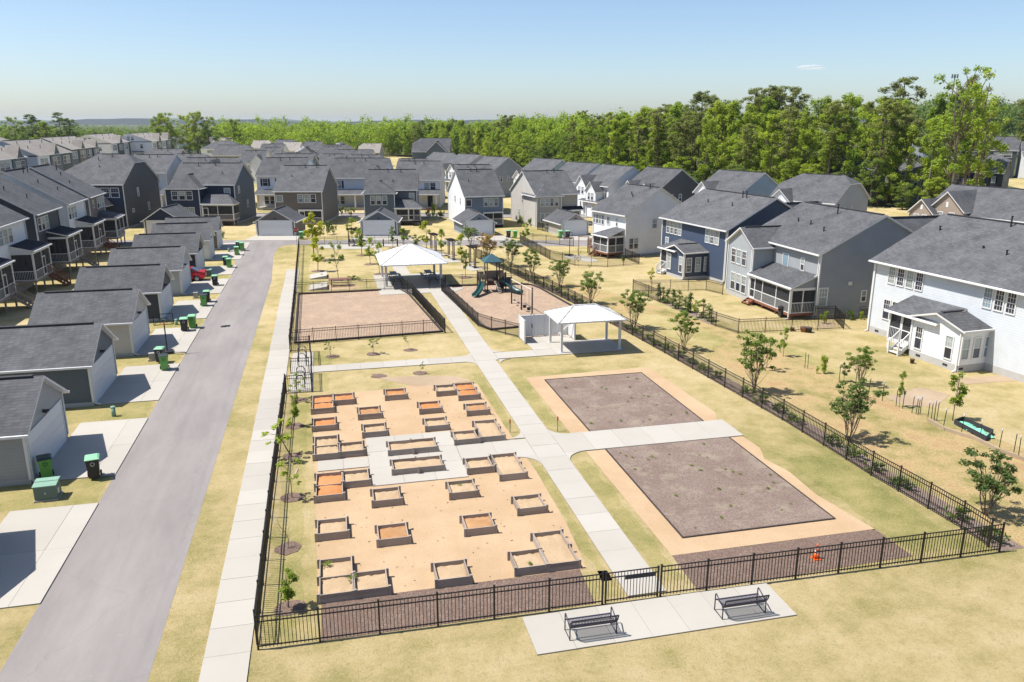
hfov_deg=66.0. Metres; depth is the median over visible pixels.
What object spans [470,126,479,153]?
forest tree
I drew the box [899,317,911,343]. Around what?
screen door
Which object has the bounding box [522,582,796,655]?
bench pad
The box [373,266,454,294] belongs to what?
shelter pad
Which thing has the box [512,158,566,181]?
house
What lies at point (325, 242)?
metal fence
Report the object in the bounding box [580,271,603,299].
crape myrtle
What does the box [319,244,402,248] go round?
plaza slab
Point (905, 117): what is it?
forest tree
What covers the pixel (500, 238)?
driveway apron
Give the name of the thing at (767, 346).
young tree
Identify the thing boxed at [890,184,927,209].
understorey tree
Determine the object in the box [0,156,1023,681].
ground
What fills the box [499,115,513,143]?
forest tree
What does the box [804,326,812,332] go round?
plant pot
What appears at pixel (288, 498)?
tree mulch
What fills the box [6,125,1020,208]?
forest floor
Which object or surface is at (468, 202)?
window
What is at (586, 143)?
forest tree
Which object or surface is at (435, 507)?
leaf litter
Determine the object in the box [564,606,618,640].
park bench
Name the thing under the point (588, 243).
timber swing
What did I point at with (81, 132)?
distant woodland
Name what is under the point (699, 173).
understorey tree
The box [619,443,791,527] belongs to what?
weeds
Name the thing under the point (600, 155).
understorey tree
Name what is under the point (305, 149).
house
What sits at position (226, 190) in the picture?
window
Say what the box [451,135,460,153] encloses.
forest tree
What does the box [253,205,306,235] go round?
garage
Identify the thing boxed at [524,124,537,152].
forest tree
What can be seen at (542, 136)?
forest tree
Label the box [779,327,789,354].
young tree
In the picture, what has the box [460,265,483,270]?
swing pad
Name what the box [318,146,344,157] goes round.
house
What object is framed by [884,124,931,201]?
forest tree
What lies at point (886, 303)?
window
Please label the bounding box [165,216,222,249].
garage
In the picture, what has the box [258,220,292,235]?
garage door
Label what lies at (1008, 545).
fence
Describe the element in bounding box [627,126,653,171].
forest tree
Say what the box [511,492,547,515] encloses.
raised bed
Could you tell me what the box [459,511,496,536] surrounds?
raised bed
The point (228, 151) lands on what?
house
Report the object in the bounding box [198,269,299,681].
sidewalk
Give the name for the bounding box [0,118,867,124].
hills
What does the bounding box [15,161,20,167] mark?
window
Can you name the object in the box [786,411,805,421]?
hedge shrub
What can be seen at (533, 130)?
forest tree
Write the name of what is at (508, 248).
crape myrtle
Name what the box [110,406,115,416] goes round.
utility pillar
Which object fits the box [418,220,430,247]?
young tree
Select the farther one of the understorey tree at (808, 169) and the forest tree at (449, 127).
the forest tree at (449, 127)
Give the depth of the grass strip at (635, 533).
33.80 m
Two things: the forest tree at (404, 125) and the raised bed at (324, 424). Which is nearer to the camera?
the raised bed at (324, 424)
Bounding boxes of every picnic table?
[328,277,350,282]
[387,271,401,277]
[389,275,404,283]
[419,270,435,278]
[424,274,439,282]
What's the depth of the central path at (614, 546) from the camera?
38.93 m
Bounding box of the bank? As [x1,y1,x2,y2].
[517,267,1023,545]
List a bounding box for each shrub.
[323,221,332,234]
[339,205,346,214]
[347,207,354,215]
[431,202,437,217]
[435,210,444,216]
[515,215,523,222]
[655,284,662,299]
[659,286,667,301]
[662,288,672,302]
[668,289,678,303]
[672,290,682,308]
[679,295,690,311]
[684,292,693,312]
[688,357,698,363]
[699,298,708,318]
[703,303,713,321]
[739,385,755,392]
[751,394,769,401]
[771,402,789,411]
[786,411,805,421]
[816,355,828,373]
[819,311,828,322]
[825,433,844,446]
[843,442,867,456]
[846,310,854,320]
[864,461,885,471]
[887,476,916,489]
[944,505,971,521]
[976,524,1010,542]
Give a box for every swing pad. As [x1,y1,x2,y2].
[444,257,460,262]
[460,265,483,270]
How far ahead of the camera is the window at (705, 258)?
86.14 m
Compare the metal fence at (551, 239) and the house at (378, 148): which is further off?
the house at (378, 148)
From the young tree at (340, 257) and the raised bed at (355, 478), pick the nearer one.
the raised bed at (355, 478)
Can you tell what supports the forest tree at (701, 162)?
on the forest floor
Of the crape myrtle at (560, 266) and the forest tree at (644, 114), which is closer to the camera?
the crape myrtle at (560, 266)
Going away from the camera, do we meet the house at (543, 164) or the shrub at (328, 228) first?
the shrub at (328, 228)
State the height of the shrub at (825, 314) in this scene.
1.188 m
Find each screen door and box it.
[2,274,9,296]
[42,255,47,274]
[74,240,78,257]
[203,208,208,215]
[408,209,413,220]
[749,277,755,298]
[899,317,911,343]
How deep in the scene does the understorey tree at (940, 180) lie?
150.66 m
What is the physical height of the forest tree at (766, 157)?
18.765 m
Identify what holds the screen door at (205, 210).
in the house at (225, 192)
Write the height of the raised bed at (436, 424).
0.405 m
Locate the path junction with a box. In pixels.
[466,350,585,463]
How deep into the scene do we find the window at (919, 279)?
59.35 m
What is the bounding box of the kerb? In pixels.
[254,213,592,217]
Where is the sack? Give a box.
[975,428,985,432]
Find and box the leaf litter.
[318,389,553,585]
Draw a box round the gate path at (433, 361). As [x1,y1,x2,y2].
[289,349,557,392]
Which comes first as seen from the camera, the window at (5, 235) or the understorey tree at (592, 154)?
the window at (5, 235)
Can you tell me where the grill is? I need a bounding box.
[778,306,786,315]
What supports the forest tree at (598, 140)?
on the forest floor
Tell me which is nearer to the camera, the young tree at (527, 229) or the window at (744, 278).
the window at (744, 278)
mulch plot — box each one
[544,372,703,430]
[605,437,835,537]
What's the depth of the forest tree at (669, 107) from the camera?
227.92 m
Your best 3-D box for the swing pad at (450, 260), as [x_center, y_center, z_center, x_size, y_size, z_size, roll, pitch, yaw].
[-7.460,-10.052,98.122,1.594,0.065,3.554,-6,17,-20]
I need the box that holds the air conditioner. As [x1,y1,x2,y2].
[859,307,867,316]
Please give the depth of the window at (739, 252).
76.52 m
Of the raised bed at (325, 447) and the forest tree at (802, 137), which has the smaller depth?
the raised bed at (325, 447)
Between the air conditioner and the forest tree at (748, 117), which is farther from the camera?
the forest tree at (748, 117)
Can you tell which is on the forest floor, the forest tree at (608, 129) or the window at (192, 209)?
the forest tree at (608, 129)
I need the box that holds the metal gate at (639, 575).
[604,565,659,602]
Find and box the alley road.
[0,240,591,681]
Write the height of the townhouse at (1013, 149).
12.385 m
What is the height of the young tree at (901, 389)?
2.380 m
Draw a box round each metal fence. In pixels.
[252,374,285,644]
[254,571,604,649]
[285,373,311,393]
[288,236,298,348]
[289,335,309,352]
[290,318,444,343]
[295,277,401,293]
[299,235,416,245]
[310,356,311,380]
[402,278,445,332]
[429,277,441,288]
[441,279,519,337]
[442,272,528,284]
[476,249,994,546]
[520,232,573,246]
[520,235,639,266]
[537,222,547,231]
[632,278,723,301]
[659,522,1005,596]
[711,305,845,333]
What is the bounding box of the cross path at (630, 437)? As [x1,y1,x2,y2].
[456,419,743,458]
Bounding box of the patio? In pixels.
[564,255,595,261]
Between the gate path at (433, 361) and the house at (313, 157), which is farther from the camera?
the house at (313, 157)
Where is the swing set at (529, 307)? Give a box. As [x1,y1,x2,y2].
[511,276,532,314]
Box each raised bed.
[310,393,334,414]
[311,416,337,431]
[312,434,340,461]
[313,470,345,502]
[314,515,349,541]
[316,555,356,603]
[331,392,355,405]
[337,440,365,457]
[340,468,371,488]
[351,567,391,599]
[357,405,382,419]
[361,422,387,438]
[370,485,402,507]
[374,521,411,547]
[383,387,407,400]
[386,437,438,455]
[389,454,444,475]
[417,400,442,414]
[422,416,449,431]
[430,558,472,588]
[433,383,457,396]
[445,478,479,499]
[451,429,479,445]
[452,381,480,400]
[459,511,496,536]
[462,455,494,474]
[463,401,489,416]
[472,418,505,442]
[489,451,527,481]
[507,547,549,576]
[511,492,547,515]
[530,528,580,572]
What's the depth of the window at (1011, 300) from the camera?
52.25 m
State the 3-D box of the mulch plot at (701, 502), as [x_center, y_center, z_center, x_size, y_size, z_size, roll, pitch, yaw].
[9.417,6.668,37.642,7.140,0.064,9.410,-4,16,-13]
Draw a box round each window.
[0,163,4,171]
[0,230,4,246]
[2,228,8,244]
[4,162,10,169]
[7,227,13,243]
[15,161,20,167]
[20,160,25,167]
[37,217,42,231]
[41,216,45,230]
[44,215,49,228]
[56,156,60,164]
[68,207,71,219]
[70,206,74,218]
[73,205,76,217]
[171,191,177,199]
[178,191,185,199]
[186,191,192,199]
[188,207,194,212]
[224,188,230,194]
[260,178,269,185]
[264,196,269,204]
[270,196,274,204]
[276,195,282,201]
[297,194,303,202]
[304,194,309,202]
[310,194,315,202]
[337,181,343,187]
[340,196,344,204]
[370,196,375,204]
[376,196,380,204]
[382,196,386,204]
[424,183,429,189]
[430,183,435,189]
[466,199,471,206]
[484,198,487,206]
[489,198,492,206]
[494,198,497,205]
[540,198,543,206]
[540,213,544,221]
[545,198,548,206]
[550,198,553,206]
[555,198,558,205]
[596,213,598,223]
[606,216,609,224]
[628,238,633,249]
[633,237,638,248]
[652,218,657,228]
[666,220,669,232]
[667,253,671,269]
[670,221,673,233]
[674,222,677,234]
[678,222,681,235]
[678,256,682,272]
[685,258,691,272]
[695,257,700,271]
[703,257,706,271]
[705,228,709,242]
[709,229,714,244]
[714,230,719,245]
[730,271,735,289]
[731,247,736,262]
[735,273,740,292]
[736,249,741,264]
[740,275,746,294]
[741,250,746,266]
[782,252,789,265]
[800,257,805,270]
[817,287,828,305]
[860,290,866,301]
[881,298,891,320]
[887,266,896,284]
[896,268,905,286]
[905,270,914,289]
[913,325,923,350]
[914,272,924,291]
[942,334,954,360]
[961,338,971,360]
[971,336,982,358]
[981,287,994,309]
[981,336,989,357]
[989,176,997,182]
[992,290,1005,312]
[1003,152,1011,157]
[1004,292,1017,315]
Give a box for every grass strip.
[260,394,309,643]
[294,247,310,313]
[313,351,333,364]
[313,373,329,390]
[473,374,511,426]
[509,373,561,426]
[534,465,611,580]
[573,461,685,580]
[583,570,623,598]
[782,454,969,554]
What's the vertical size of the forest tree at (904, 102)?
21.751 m
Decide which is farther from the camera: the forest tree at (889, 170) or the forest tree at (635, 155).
the forest tree at (635, 155)
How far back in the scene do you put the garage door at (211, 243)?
99.94 m
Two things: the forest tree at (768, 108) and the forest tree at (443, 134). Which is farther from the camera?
the forest tree at (443, 134)
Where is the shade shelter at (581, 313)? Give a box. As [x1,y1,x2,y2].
[544,303,626,352]
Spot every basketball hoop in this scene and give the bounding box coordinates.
[152,313,173,353]
[564,232,573,255]
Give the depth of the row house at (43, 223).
88.58 m
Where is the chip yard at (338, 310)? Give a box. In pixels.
[296,291,438,340]
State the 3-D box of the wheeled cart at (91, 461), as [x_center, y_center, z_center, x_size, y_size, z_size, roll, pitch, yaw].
[-20.090,6.029,37.835,0.630,1.127,0.788,-7,17,-24]
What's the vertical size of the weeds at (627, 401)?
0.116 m
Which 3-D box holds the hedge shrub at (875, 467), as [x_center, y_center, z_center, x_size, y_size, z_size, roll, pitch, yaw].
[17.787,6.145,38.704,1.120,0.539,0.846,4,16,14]
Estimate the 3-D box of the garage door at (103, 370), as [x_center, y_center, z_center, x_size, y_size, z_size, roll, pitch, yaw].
[-25.902,2.030,50.075,0.070,2.370,5.145,-4,16,-13]
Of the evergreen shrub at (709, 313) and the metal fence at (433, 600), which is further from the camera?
the evergreen shrub at (709, 313)
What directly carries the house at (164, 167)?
on the ground at (952, 618)
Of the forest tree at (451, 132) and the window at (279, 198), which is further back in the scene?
the forest tree at (451, 132)
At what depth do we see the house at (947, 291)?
56.74 m
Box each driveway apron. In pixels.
[244,236,297,240]
[352,236,410,240]
[458,236,510,240]
[561,236,591,240]
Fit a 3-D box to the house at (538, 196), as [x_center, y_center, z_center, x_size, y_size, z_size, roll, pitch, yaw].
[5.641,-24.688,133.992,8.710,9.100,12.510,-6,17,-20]
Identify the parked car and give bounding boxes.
[190,266,206,280]
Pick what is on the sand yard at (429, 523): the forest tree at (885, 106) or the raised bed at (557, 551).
the raised bed at (557, 551)
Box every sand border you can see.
[526,367,716,432]
[586,436,873,554]
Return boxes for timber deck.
[587,238,597,255]
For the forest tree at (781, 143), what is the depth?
196.07 m
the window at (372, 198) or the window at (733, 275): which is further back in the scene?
the window at (372, 198)
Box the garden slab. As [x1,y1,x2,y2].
[318,431,468,486]
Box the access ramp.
[385,290,397,293]
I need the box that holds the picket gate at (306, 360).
[289,357,309,373]
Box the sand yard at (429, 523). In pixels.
[313,383,586,604]
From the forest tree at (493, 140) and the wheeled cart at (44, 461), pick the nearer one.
the wheeled cart at (44, 461)
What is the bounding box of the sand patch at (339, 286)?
[327,284,357,289]
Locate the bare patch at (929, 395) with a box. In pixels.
[886,387,949,406]
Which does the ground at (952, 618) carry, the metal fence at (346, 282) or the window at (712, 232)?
the metal fence at (346, 282)
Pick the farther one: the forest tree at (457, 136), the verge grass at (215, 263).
the forest tree at (457, 136)
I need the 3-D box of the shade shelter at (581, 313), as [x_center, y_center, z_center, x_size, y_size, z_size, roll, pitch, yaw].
[5.421,-1.142,59.437,5.326,3.391,4.238,-4,16,-13]
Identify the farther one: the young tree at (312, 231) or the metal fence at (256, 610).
the young tree at (312, 231)
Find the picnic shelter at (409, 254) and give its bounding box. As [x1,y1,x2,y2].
[375,243,447,286]
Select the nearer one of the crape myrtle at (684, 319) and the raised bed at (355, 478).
the raised bed at (355, 478)
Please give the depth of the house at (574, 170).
154.19 m
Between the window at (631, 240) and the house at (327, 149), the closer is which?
the window at (631, 240)
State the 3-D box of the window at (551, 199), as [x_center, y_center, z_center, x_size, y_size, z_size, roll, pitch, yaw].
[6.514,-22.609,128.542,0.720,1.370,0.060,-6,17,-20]
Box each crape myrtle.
[461,225,478,244]
[475,232,496,256]
[498,238,522,265]
[522,248,541,277]
[548,259,570,283]
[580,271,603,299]
[619,289,652,326]
[668,311,700,349]
[736,329,781,392]
[829,377,888,440]
[958,446,1022,515]
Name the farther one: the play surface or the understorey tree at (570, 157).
the understorey tree at (570, 157)
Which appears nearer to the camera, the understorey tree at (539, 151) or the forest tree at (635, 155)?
the forest tree at (635, 155)
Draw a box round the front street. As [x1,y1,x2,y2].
[256,214,589,216]
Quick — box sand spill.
[379,376,471,385]
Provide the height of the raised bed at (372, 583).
0.399 m
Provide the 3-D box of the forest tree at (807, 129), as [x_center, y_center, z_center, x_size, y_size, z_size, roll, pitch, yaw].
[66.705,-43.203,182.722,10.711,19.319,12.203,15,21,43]
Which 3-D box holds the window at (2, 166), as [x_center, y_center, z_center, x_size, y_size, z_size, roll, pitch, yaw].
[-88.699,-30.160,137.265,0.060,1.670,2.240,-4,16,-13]
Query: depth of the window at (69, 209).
96.15 m
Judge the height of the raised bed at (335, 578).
0.444 m
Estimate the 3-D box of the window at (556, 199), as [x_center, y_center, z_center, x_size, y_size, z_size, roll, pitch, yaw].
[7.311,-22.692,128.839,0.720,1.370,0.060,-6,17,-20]
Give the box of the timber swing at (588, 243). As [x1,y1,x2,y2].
[578,236,591,255]
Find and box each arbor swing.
[346,227,360,245]
[428,232,438,250]
[445,238,455,259]
[465,245,477,267]
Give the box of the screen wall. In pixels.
[518,313,575,343]
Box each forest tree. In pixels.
[0,116,26,139]
[21,114,41,137]
[25,116,46,138]
[31,121,57,138]
[49,112,69,135]
[57,118,79,136]
[147,116,170,135]
[152,112,177,148]
[169,114,198,152]
[185,111,207,152]
[198,116,224,145]
[222,118,247,143]
[387,132,398,155]
[393,135,402,155]
[398,124,407,155]
[400,129,415,156]
[400,130,410,156]
[410,124,419,141]
[417,120,428,137]
[426,123,431,137]
[434,120,440,137]
[438,121,448,137]
[439,129,447,137]
[444,120,453,137]
[448,130,459,152]
[451,132,459,154]
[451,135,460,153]
[456,119,464,144]
[458,131,465,152]
[459,128,469,153]
[459,135,473,153]
[462,124,472,153]
[464,129,472,153]
[469,131,476,153]
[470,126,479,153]
[473,128,482,153]
[473,133,484,153]
[478,124,485,153]
[479,135,493,155]
[481,126,491,156]
[483,133,492,152]
[485,127,504,155]
[486,126,493,155]
[490,131,503,155]
[491,122,503,154]
[493,128,501,155]
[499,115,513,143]
[499,130,518,156]
[500,127,513,152]
[505,134,520,162]
[510,134,519,153]
[514,137,526,166]
[516,119,528,149]
[517,130,537,164]
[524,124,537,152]
[529,127,535,144]
[533,131,547,150]
[538,133,557,157]
[548,131,568,158]
[554,131,580,156]
[557,134,571,161]
[564,121,578,145]
[565,133,577,155]
[572,127,587,160]
[575,110,593,153]
[576,123,592,161]
[583,135,593,161]
[586,115,606,153]
[586,138,605,162]
[591,118,616,163]
[591,127,599,159]
[592,122,629,164]
[604,115,618,148]
[607,118,625,164]
[609,113,635,163]
[618,110,630,161]
[627,112,651,161]
[627,115,653,168]
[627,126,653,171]
[632,106,665,160]
[634,115,668,160]
[639,132,671,166]
[642,107,674,166]
[643,124,661,167]
[651,107,680,165]
[659,102,698,169]
[665,101,685,136]
[668,122,684,165]
[672,115,700,167]
[678,103,704,172]
[679,115,704,176]
[679,121,714,175]
[686,91,718,182]
[693,111,718,179]
[698,100,742,176]
[699,115,740,176]
[703,94,725,172]
[708,120,727,167]
[713,99,741,155]
[717,100,744,166]
[720,133,758,169]
[731,110,765,170]
[733,104,774,174]
[735,123,758,170]
[738,87,765,168]
[743,97,775,169]
[756,84,785,152]
[756,85,797,167]
[756,109,809,182]
[757,96,778,171]
[758,113,784,177]
[771,106,804,180]
[772,118,808,172]
[774,111,821,175]
[775,86,812,141]
[793,128,817,175]
[795,95,831,175]
[801,110,855,172]
[806,135,844,173]
[810,107,849,173]
[817,115,869,177]
[818,100,855,173]
[824,92,875,171]
[825,99,863,157]
[839,108,893,164]
[850,96,915,177]
[854,101,881,157]
[862,96,886,161]
[865,98,906,206]
[871,98,914,202]
[872,122,906,205]
[875,76,927,181]
[876,104,926,203]
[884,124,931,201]
[919,91,949,155]
[920,110,967,196]
[920,116,951,197]
[926,88,977,184]
[931,73,987,183]
[940,65,991,182]
[946,74,992,183]
[951,69,998,184]
[957,94,1010,185]
[968,106,1009,184]
[1013,99,1023,140]
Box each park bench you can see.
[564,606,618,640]
[714,587,769,619]
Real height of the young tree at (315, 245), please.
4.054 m
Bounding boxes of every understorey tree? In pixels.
[503,145,516,161]
[512,149,537,166]
[515,145,535,165]
[526,145,540,164]
[532,145,551,157]
[537,145,556,158]
[557,146,582,161]
[564,153,580,161]
[568,152,588,161]
[589,151,606,162]
[589,154,608,163]
[597,160,611,164]
[611,152,625,164]
[628,162,642,169]
[639,156,652,170]
[645,152,671,167]
[662,162,681,168]
[668,156,694,174]
[686,169,709,183]
[693,162,723,181]
[727,164,747,170]
[776,158,803,183]
[798,163,819,173]
[833,168,859,176]
[851,173,886,198]
[853,157,888,206]
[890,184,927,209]
[919,177,949,198]
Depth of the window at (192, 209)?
130.11 m
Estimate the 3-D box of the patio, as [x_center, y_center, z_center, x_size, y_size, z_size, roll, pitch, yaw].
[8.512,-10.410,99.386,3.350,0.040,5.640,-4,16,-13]
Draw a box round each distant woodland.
[0,120,431,152]
[0,123,1018,136]
[211,113,597,151]
[482,107,817,161]
[879,93,1023,135]
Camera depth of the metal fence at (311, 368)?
51.82 m
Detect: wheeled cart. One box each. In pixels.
[36,453,53,477]
[84,453,101,478]
[153,346,164,361]
[158,353,169,369]
[179,317,188,330]
[187,314,197,327]
[199,293,206,305]
[203,290,210,301]
[211,274,218,284]
[222,256,227,264]
[226,258,231,266]
[233,246,239,254]
[239,242,244,249]
[506,230,510,236]
[512,230,517,237]
[558,230,562,237]
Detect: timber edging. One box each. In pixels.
[294,288,442,343]
[446,292,515,329]
[448,283,571,305]
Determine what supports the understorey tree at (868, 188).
on the forest floor
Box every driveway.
[0,503,98,608]
[37,418,147,480]
[95,363,179,404]
[135,326,200,355]
[163,299,216,320]
[183,278,228,294]
[205,265,236,274]
[210,252,244,260]
[219,242,249,249]
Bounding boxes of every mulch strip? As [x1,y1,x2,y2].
[321,569,593,640]
[672,529,911,589]
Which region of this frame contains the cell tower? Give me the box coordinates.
[946,74,958,135]
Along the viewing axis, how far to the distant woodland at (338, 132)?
407.97 m
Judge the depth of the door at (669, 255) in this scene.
88.06 m
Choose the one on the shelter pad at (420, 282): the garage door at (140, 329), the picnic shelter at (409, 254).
the picnic shelter at (409, 254)
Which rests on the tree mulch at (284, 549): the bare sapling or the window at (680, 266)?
the bare sapling
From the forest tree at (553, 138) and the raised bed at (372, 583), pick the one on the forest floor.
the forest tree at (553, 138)
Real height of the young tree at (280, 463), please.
2.020 m
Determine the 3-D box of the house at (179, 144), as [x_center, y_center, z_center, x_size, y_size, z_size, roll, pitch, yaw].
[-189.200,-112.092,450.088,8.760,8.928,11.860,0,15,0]
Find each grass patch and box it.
[592,258,661,286]
[628,311,728,350]
[652,302,995,435]
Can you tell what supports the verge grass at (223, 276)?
on the ground at (952, 618)
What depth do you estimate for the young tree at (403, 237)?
109.58 m
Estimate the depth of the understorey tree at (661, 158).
205.29 m
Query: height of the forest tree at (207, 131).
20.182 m
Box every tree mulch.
[274,541,300,554]
[274,600,305,615]
[280,492,302,501]
[282,452,301,459]
[285,422,304,428]
[291,397,307,401]
[326,355,338,357]
[366,352,378,355]
[371,374,386,377]
[404,348,417,350]
[413,371,426,374]
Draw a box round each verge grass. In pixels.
[0,476,110,511]
[65,402,153,423]
[116,354,181,366]
[149,319,202,328]
[173,294,217,300]
[191,275,228,279]
[205,260,234,265]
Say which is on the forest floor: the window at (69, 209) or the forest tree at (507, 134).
the forest tree at (507, 134)
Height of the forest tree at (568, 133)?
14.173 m
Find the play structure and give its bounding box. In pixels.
[472,254,522,296]
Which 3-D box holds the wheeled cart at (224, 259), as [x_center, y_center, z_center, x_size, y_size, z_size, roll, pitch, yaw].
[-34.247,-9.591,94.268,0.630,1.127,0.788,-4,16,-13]
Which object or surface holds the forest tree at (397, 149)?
on the forest floor
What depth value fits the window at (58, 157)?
161.94 m
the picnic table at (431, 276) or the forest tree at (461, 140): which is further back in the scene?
the forest tree at (461, 140)
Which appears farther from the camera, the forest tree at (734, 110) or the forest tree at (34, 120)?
the forest tree at (34, 120)
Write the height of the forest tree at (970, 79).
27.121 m
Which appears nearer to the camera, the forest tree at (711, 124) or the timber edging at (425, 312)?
the timber edging at (425, 312)
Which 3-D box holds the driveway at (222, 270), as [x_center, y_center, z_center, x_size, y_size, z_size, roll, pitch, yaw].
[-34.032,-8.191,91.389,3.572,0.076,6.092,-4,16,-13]
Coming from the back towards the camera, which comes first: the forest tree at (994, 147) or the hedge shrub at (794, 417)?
the forest tree at (994, 147)
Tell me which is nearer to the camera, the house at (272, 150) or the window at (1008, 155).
the window at (1008, 155)
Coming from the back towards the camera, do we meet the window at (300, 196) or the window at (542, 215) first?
the window at (300, 196)
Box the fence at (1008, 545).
[478,258,1023,550]
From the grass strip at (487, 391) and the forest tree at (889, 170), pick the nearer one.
the grass strip at (487, 391)
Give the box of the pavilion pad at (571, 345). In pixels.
[526,334,624,354]
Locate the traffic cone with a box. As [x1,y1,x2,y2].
[810,544,820,560]
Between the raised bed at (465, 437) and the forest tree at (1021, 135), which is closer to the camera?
the raised bed at (465, 437)
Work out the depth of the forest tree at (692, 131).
190.88 m
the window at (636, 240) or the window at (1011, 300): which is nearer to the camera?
the window at (1011, 300)
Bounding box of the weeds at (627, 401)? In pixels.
[565,376,687,423]
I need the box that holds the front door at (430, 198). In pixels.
[428,196,432,205]
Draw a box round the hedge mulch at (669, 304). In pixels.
[656,300,712,324]
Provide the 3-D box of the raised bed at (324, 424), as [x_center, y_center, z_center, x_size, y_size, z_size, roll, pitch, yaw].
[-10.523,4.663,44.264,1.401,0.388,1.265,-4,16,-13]
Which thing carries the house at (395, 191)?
on the ground at (952, 618)
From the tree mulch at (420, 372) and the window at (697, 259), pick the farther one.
the window at (697, 259)
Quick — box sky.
[0,0,1023,121]
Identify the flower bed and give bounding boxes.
[816,321,835,327]
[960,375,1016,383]
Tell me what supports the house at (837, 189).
on the ground at (952, 618)
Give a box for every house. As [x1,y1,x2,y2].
[0,166,119,261]
[0,176,98,278]
[0,204,71,300]
[0,257,35,311]
[28,164,125,249]
[65,153,161,227]
[134,154,181,206]
[148,149,185,153]
[161,162,256,225]
[171,137,191,152]
[177,153,211,159]
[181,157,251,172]
[193,137,213,152]
[201,140,240,156]
[211,145,254,156]
[212,137,236,142]
[241,150,270,182]
[251,140,273,149]
[254,157,313,209]
[259,147,284,155]
[260,144,289,151]
[271,153,319,164]
[272,164,338,224]
[274,139,295,143]
[283,142,303,151]
[295,146,318,160]
[304,141,323,151]
[318,144,353,152]
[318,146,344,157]
[319,154,347,164]
[330,158,392,209]
[334,149,375,156]
[348,155,384,157]
[358,143,383,156]
[361,168,421,225]
[396,161,445,209]
[398,158,428,160]
[411,138,452,157]
[426,152,455,162]
[443,153,482,190]
[446,168,504,226]
[454,164,492,169]
[476,156,521,196]
[509,168,583,227]
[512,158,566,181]
[559,161,600,186]
[574,164,639,216]
[590,183,681,258]
[625,166,698,201]
[656,188,821,283]
[692,169,778,195]
[725,201,939,319]
[770,173,870,210]
[826,159,886,203]
[864,213,1023,382]
[894,157,958,202]
[906,184,1023,222]
[951,154,1011,187]
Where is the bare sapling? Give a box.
[274,519,290,547]
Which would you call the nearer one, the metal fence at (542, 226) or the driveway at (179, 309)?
the driveway at (179, 309)
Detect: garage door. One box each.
[27,399,67,478]
[91,344,116,401]
[132,308,149,352]
[146,220,164,232]
[160,282,172,318]
[181,263,190,292]
[197,248,204,268]
[209,237,214,258]
[218,228,222,248]
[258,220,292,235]
[362,220,394,235]
[465,220,492,235]
[563,220,586,235]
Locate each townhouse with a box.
[0,138,72,170]
[0,145,27,171]
[40,136,100,166]
[79,133,131,154]
[121,132,170,155]
[912,136,953,157]
[964,136,1018,177]
[1015,139,1023,178]
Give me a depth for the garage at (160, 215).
118.78 m
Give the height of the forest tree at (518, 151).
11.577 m
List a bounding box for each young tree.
[260,417,291,456]
[276,457,301,497]
[278,567,299,607]
[287,372,305,392]
[290,395,298,425]
[302,212,324,253]
[310,237,324,261]
[324,341,333,356]
[328,241,343,277]
[345,217,356,234]
[354,228,364,253]
[363,237,373,263]
[367,338,379,347]
[374,242,382,273]
[388,226,396,241]
[399,228,409,241]
[411,234,421,244]
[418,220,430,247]
[436,228,446,253]
[456,233,465,259]
[461,249,468,277]
[521,222,529,236]
[647,267,654,278]
[691,300,701,317]
[763,336,777,370]
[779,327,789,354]
[839,362,850,375]
[845,346,878,385]
[898,370,906,404]
[948,372,969,420]
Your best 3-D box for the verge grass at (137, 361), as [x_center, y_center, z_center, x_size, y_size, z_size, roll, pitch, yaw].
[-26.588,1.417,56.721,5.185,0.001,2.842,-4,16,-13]
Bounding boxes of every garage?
[0,321,118,407]
[0,374,69,486]
[27,288,150,356]
[74,263,174,321]
[107,246,191,295]
[132,232,205,268]
[140,204,197,232]
[151,222,215,260]
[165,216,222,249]
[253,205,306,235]
[358,207,402,235]
[451,208,496,235]
[542,208,590,235]
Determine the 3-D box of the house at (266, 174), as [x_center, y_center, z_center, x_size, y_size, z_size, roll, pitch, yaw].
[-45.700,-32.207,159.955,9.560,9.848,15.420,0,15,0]
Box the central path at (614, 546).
[431,292,665,596]
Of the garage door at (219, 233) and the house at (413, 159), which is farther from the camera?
the house at (413, 159)
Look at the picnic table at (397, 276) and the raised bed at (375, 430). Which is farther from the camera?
the picnic table at (397, 276)
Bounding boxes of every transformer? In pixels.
[31,476,62,502]
[202,268,211,276]
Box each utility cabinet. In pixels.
[148,352,155,361]
[193,292,198,298]
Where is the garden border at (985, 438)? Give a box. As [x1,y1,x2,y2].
[927,416,1023,460]
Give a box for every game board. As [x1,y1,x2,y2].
[309,282,326,290]
[310,271,326,279]
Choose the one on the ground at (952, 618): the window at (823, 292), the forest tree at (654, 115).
the forest tree at (654, 115)
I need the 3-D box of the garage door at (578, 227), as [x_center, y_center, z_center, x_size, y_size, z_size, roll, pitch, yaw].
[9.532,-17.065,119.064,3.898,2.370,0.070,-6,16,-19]
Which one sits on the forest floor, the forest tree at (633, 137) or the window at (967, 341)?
the forest tree at (633, 137)
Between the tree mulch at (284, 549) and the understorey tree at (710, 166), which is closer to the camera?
the tree mulch at (284, 549)
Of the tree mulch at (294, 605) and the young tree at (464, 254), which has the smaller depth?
the tree mulch at (294, 605)
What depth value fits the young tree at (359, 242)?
101.09 m
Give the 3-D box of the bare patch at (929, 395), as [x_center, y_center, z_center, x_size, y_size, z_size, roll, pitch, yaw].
[25.475,3.554,48.972,4.279,0.001,2.679,-9,18,-30]
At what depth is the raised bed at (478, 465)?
38.83 m
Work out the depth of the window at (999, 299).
53.07 m
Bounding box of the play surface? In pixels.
[452,285,569,336]

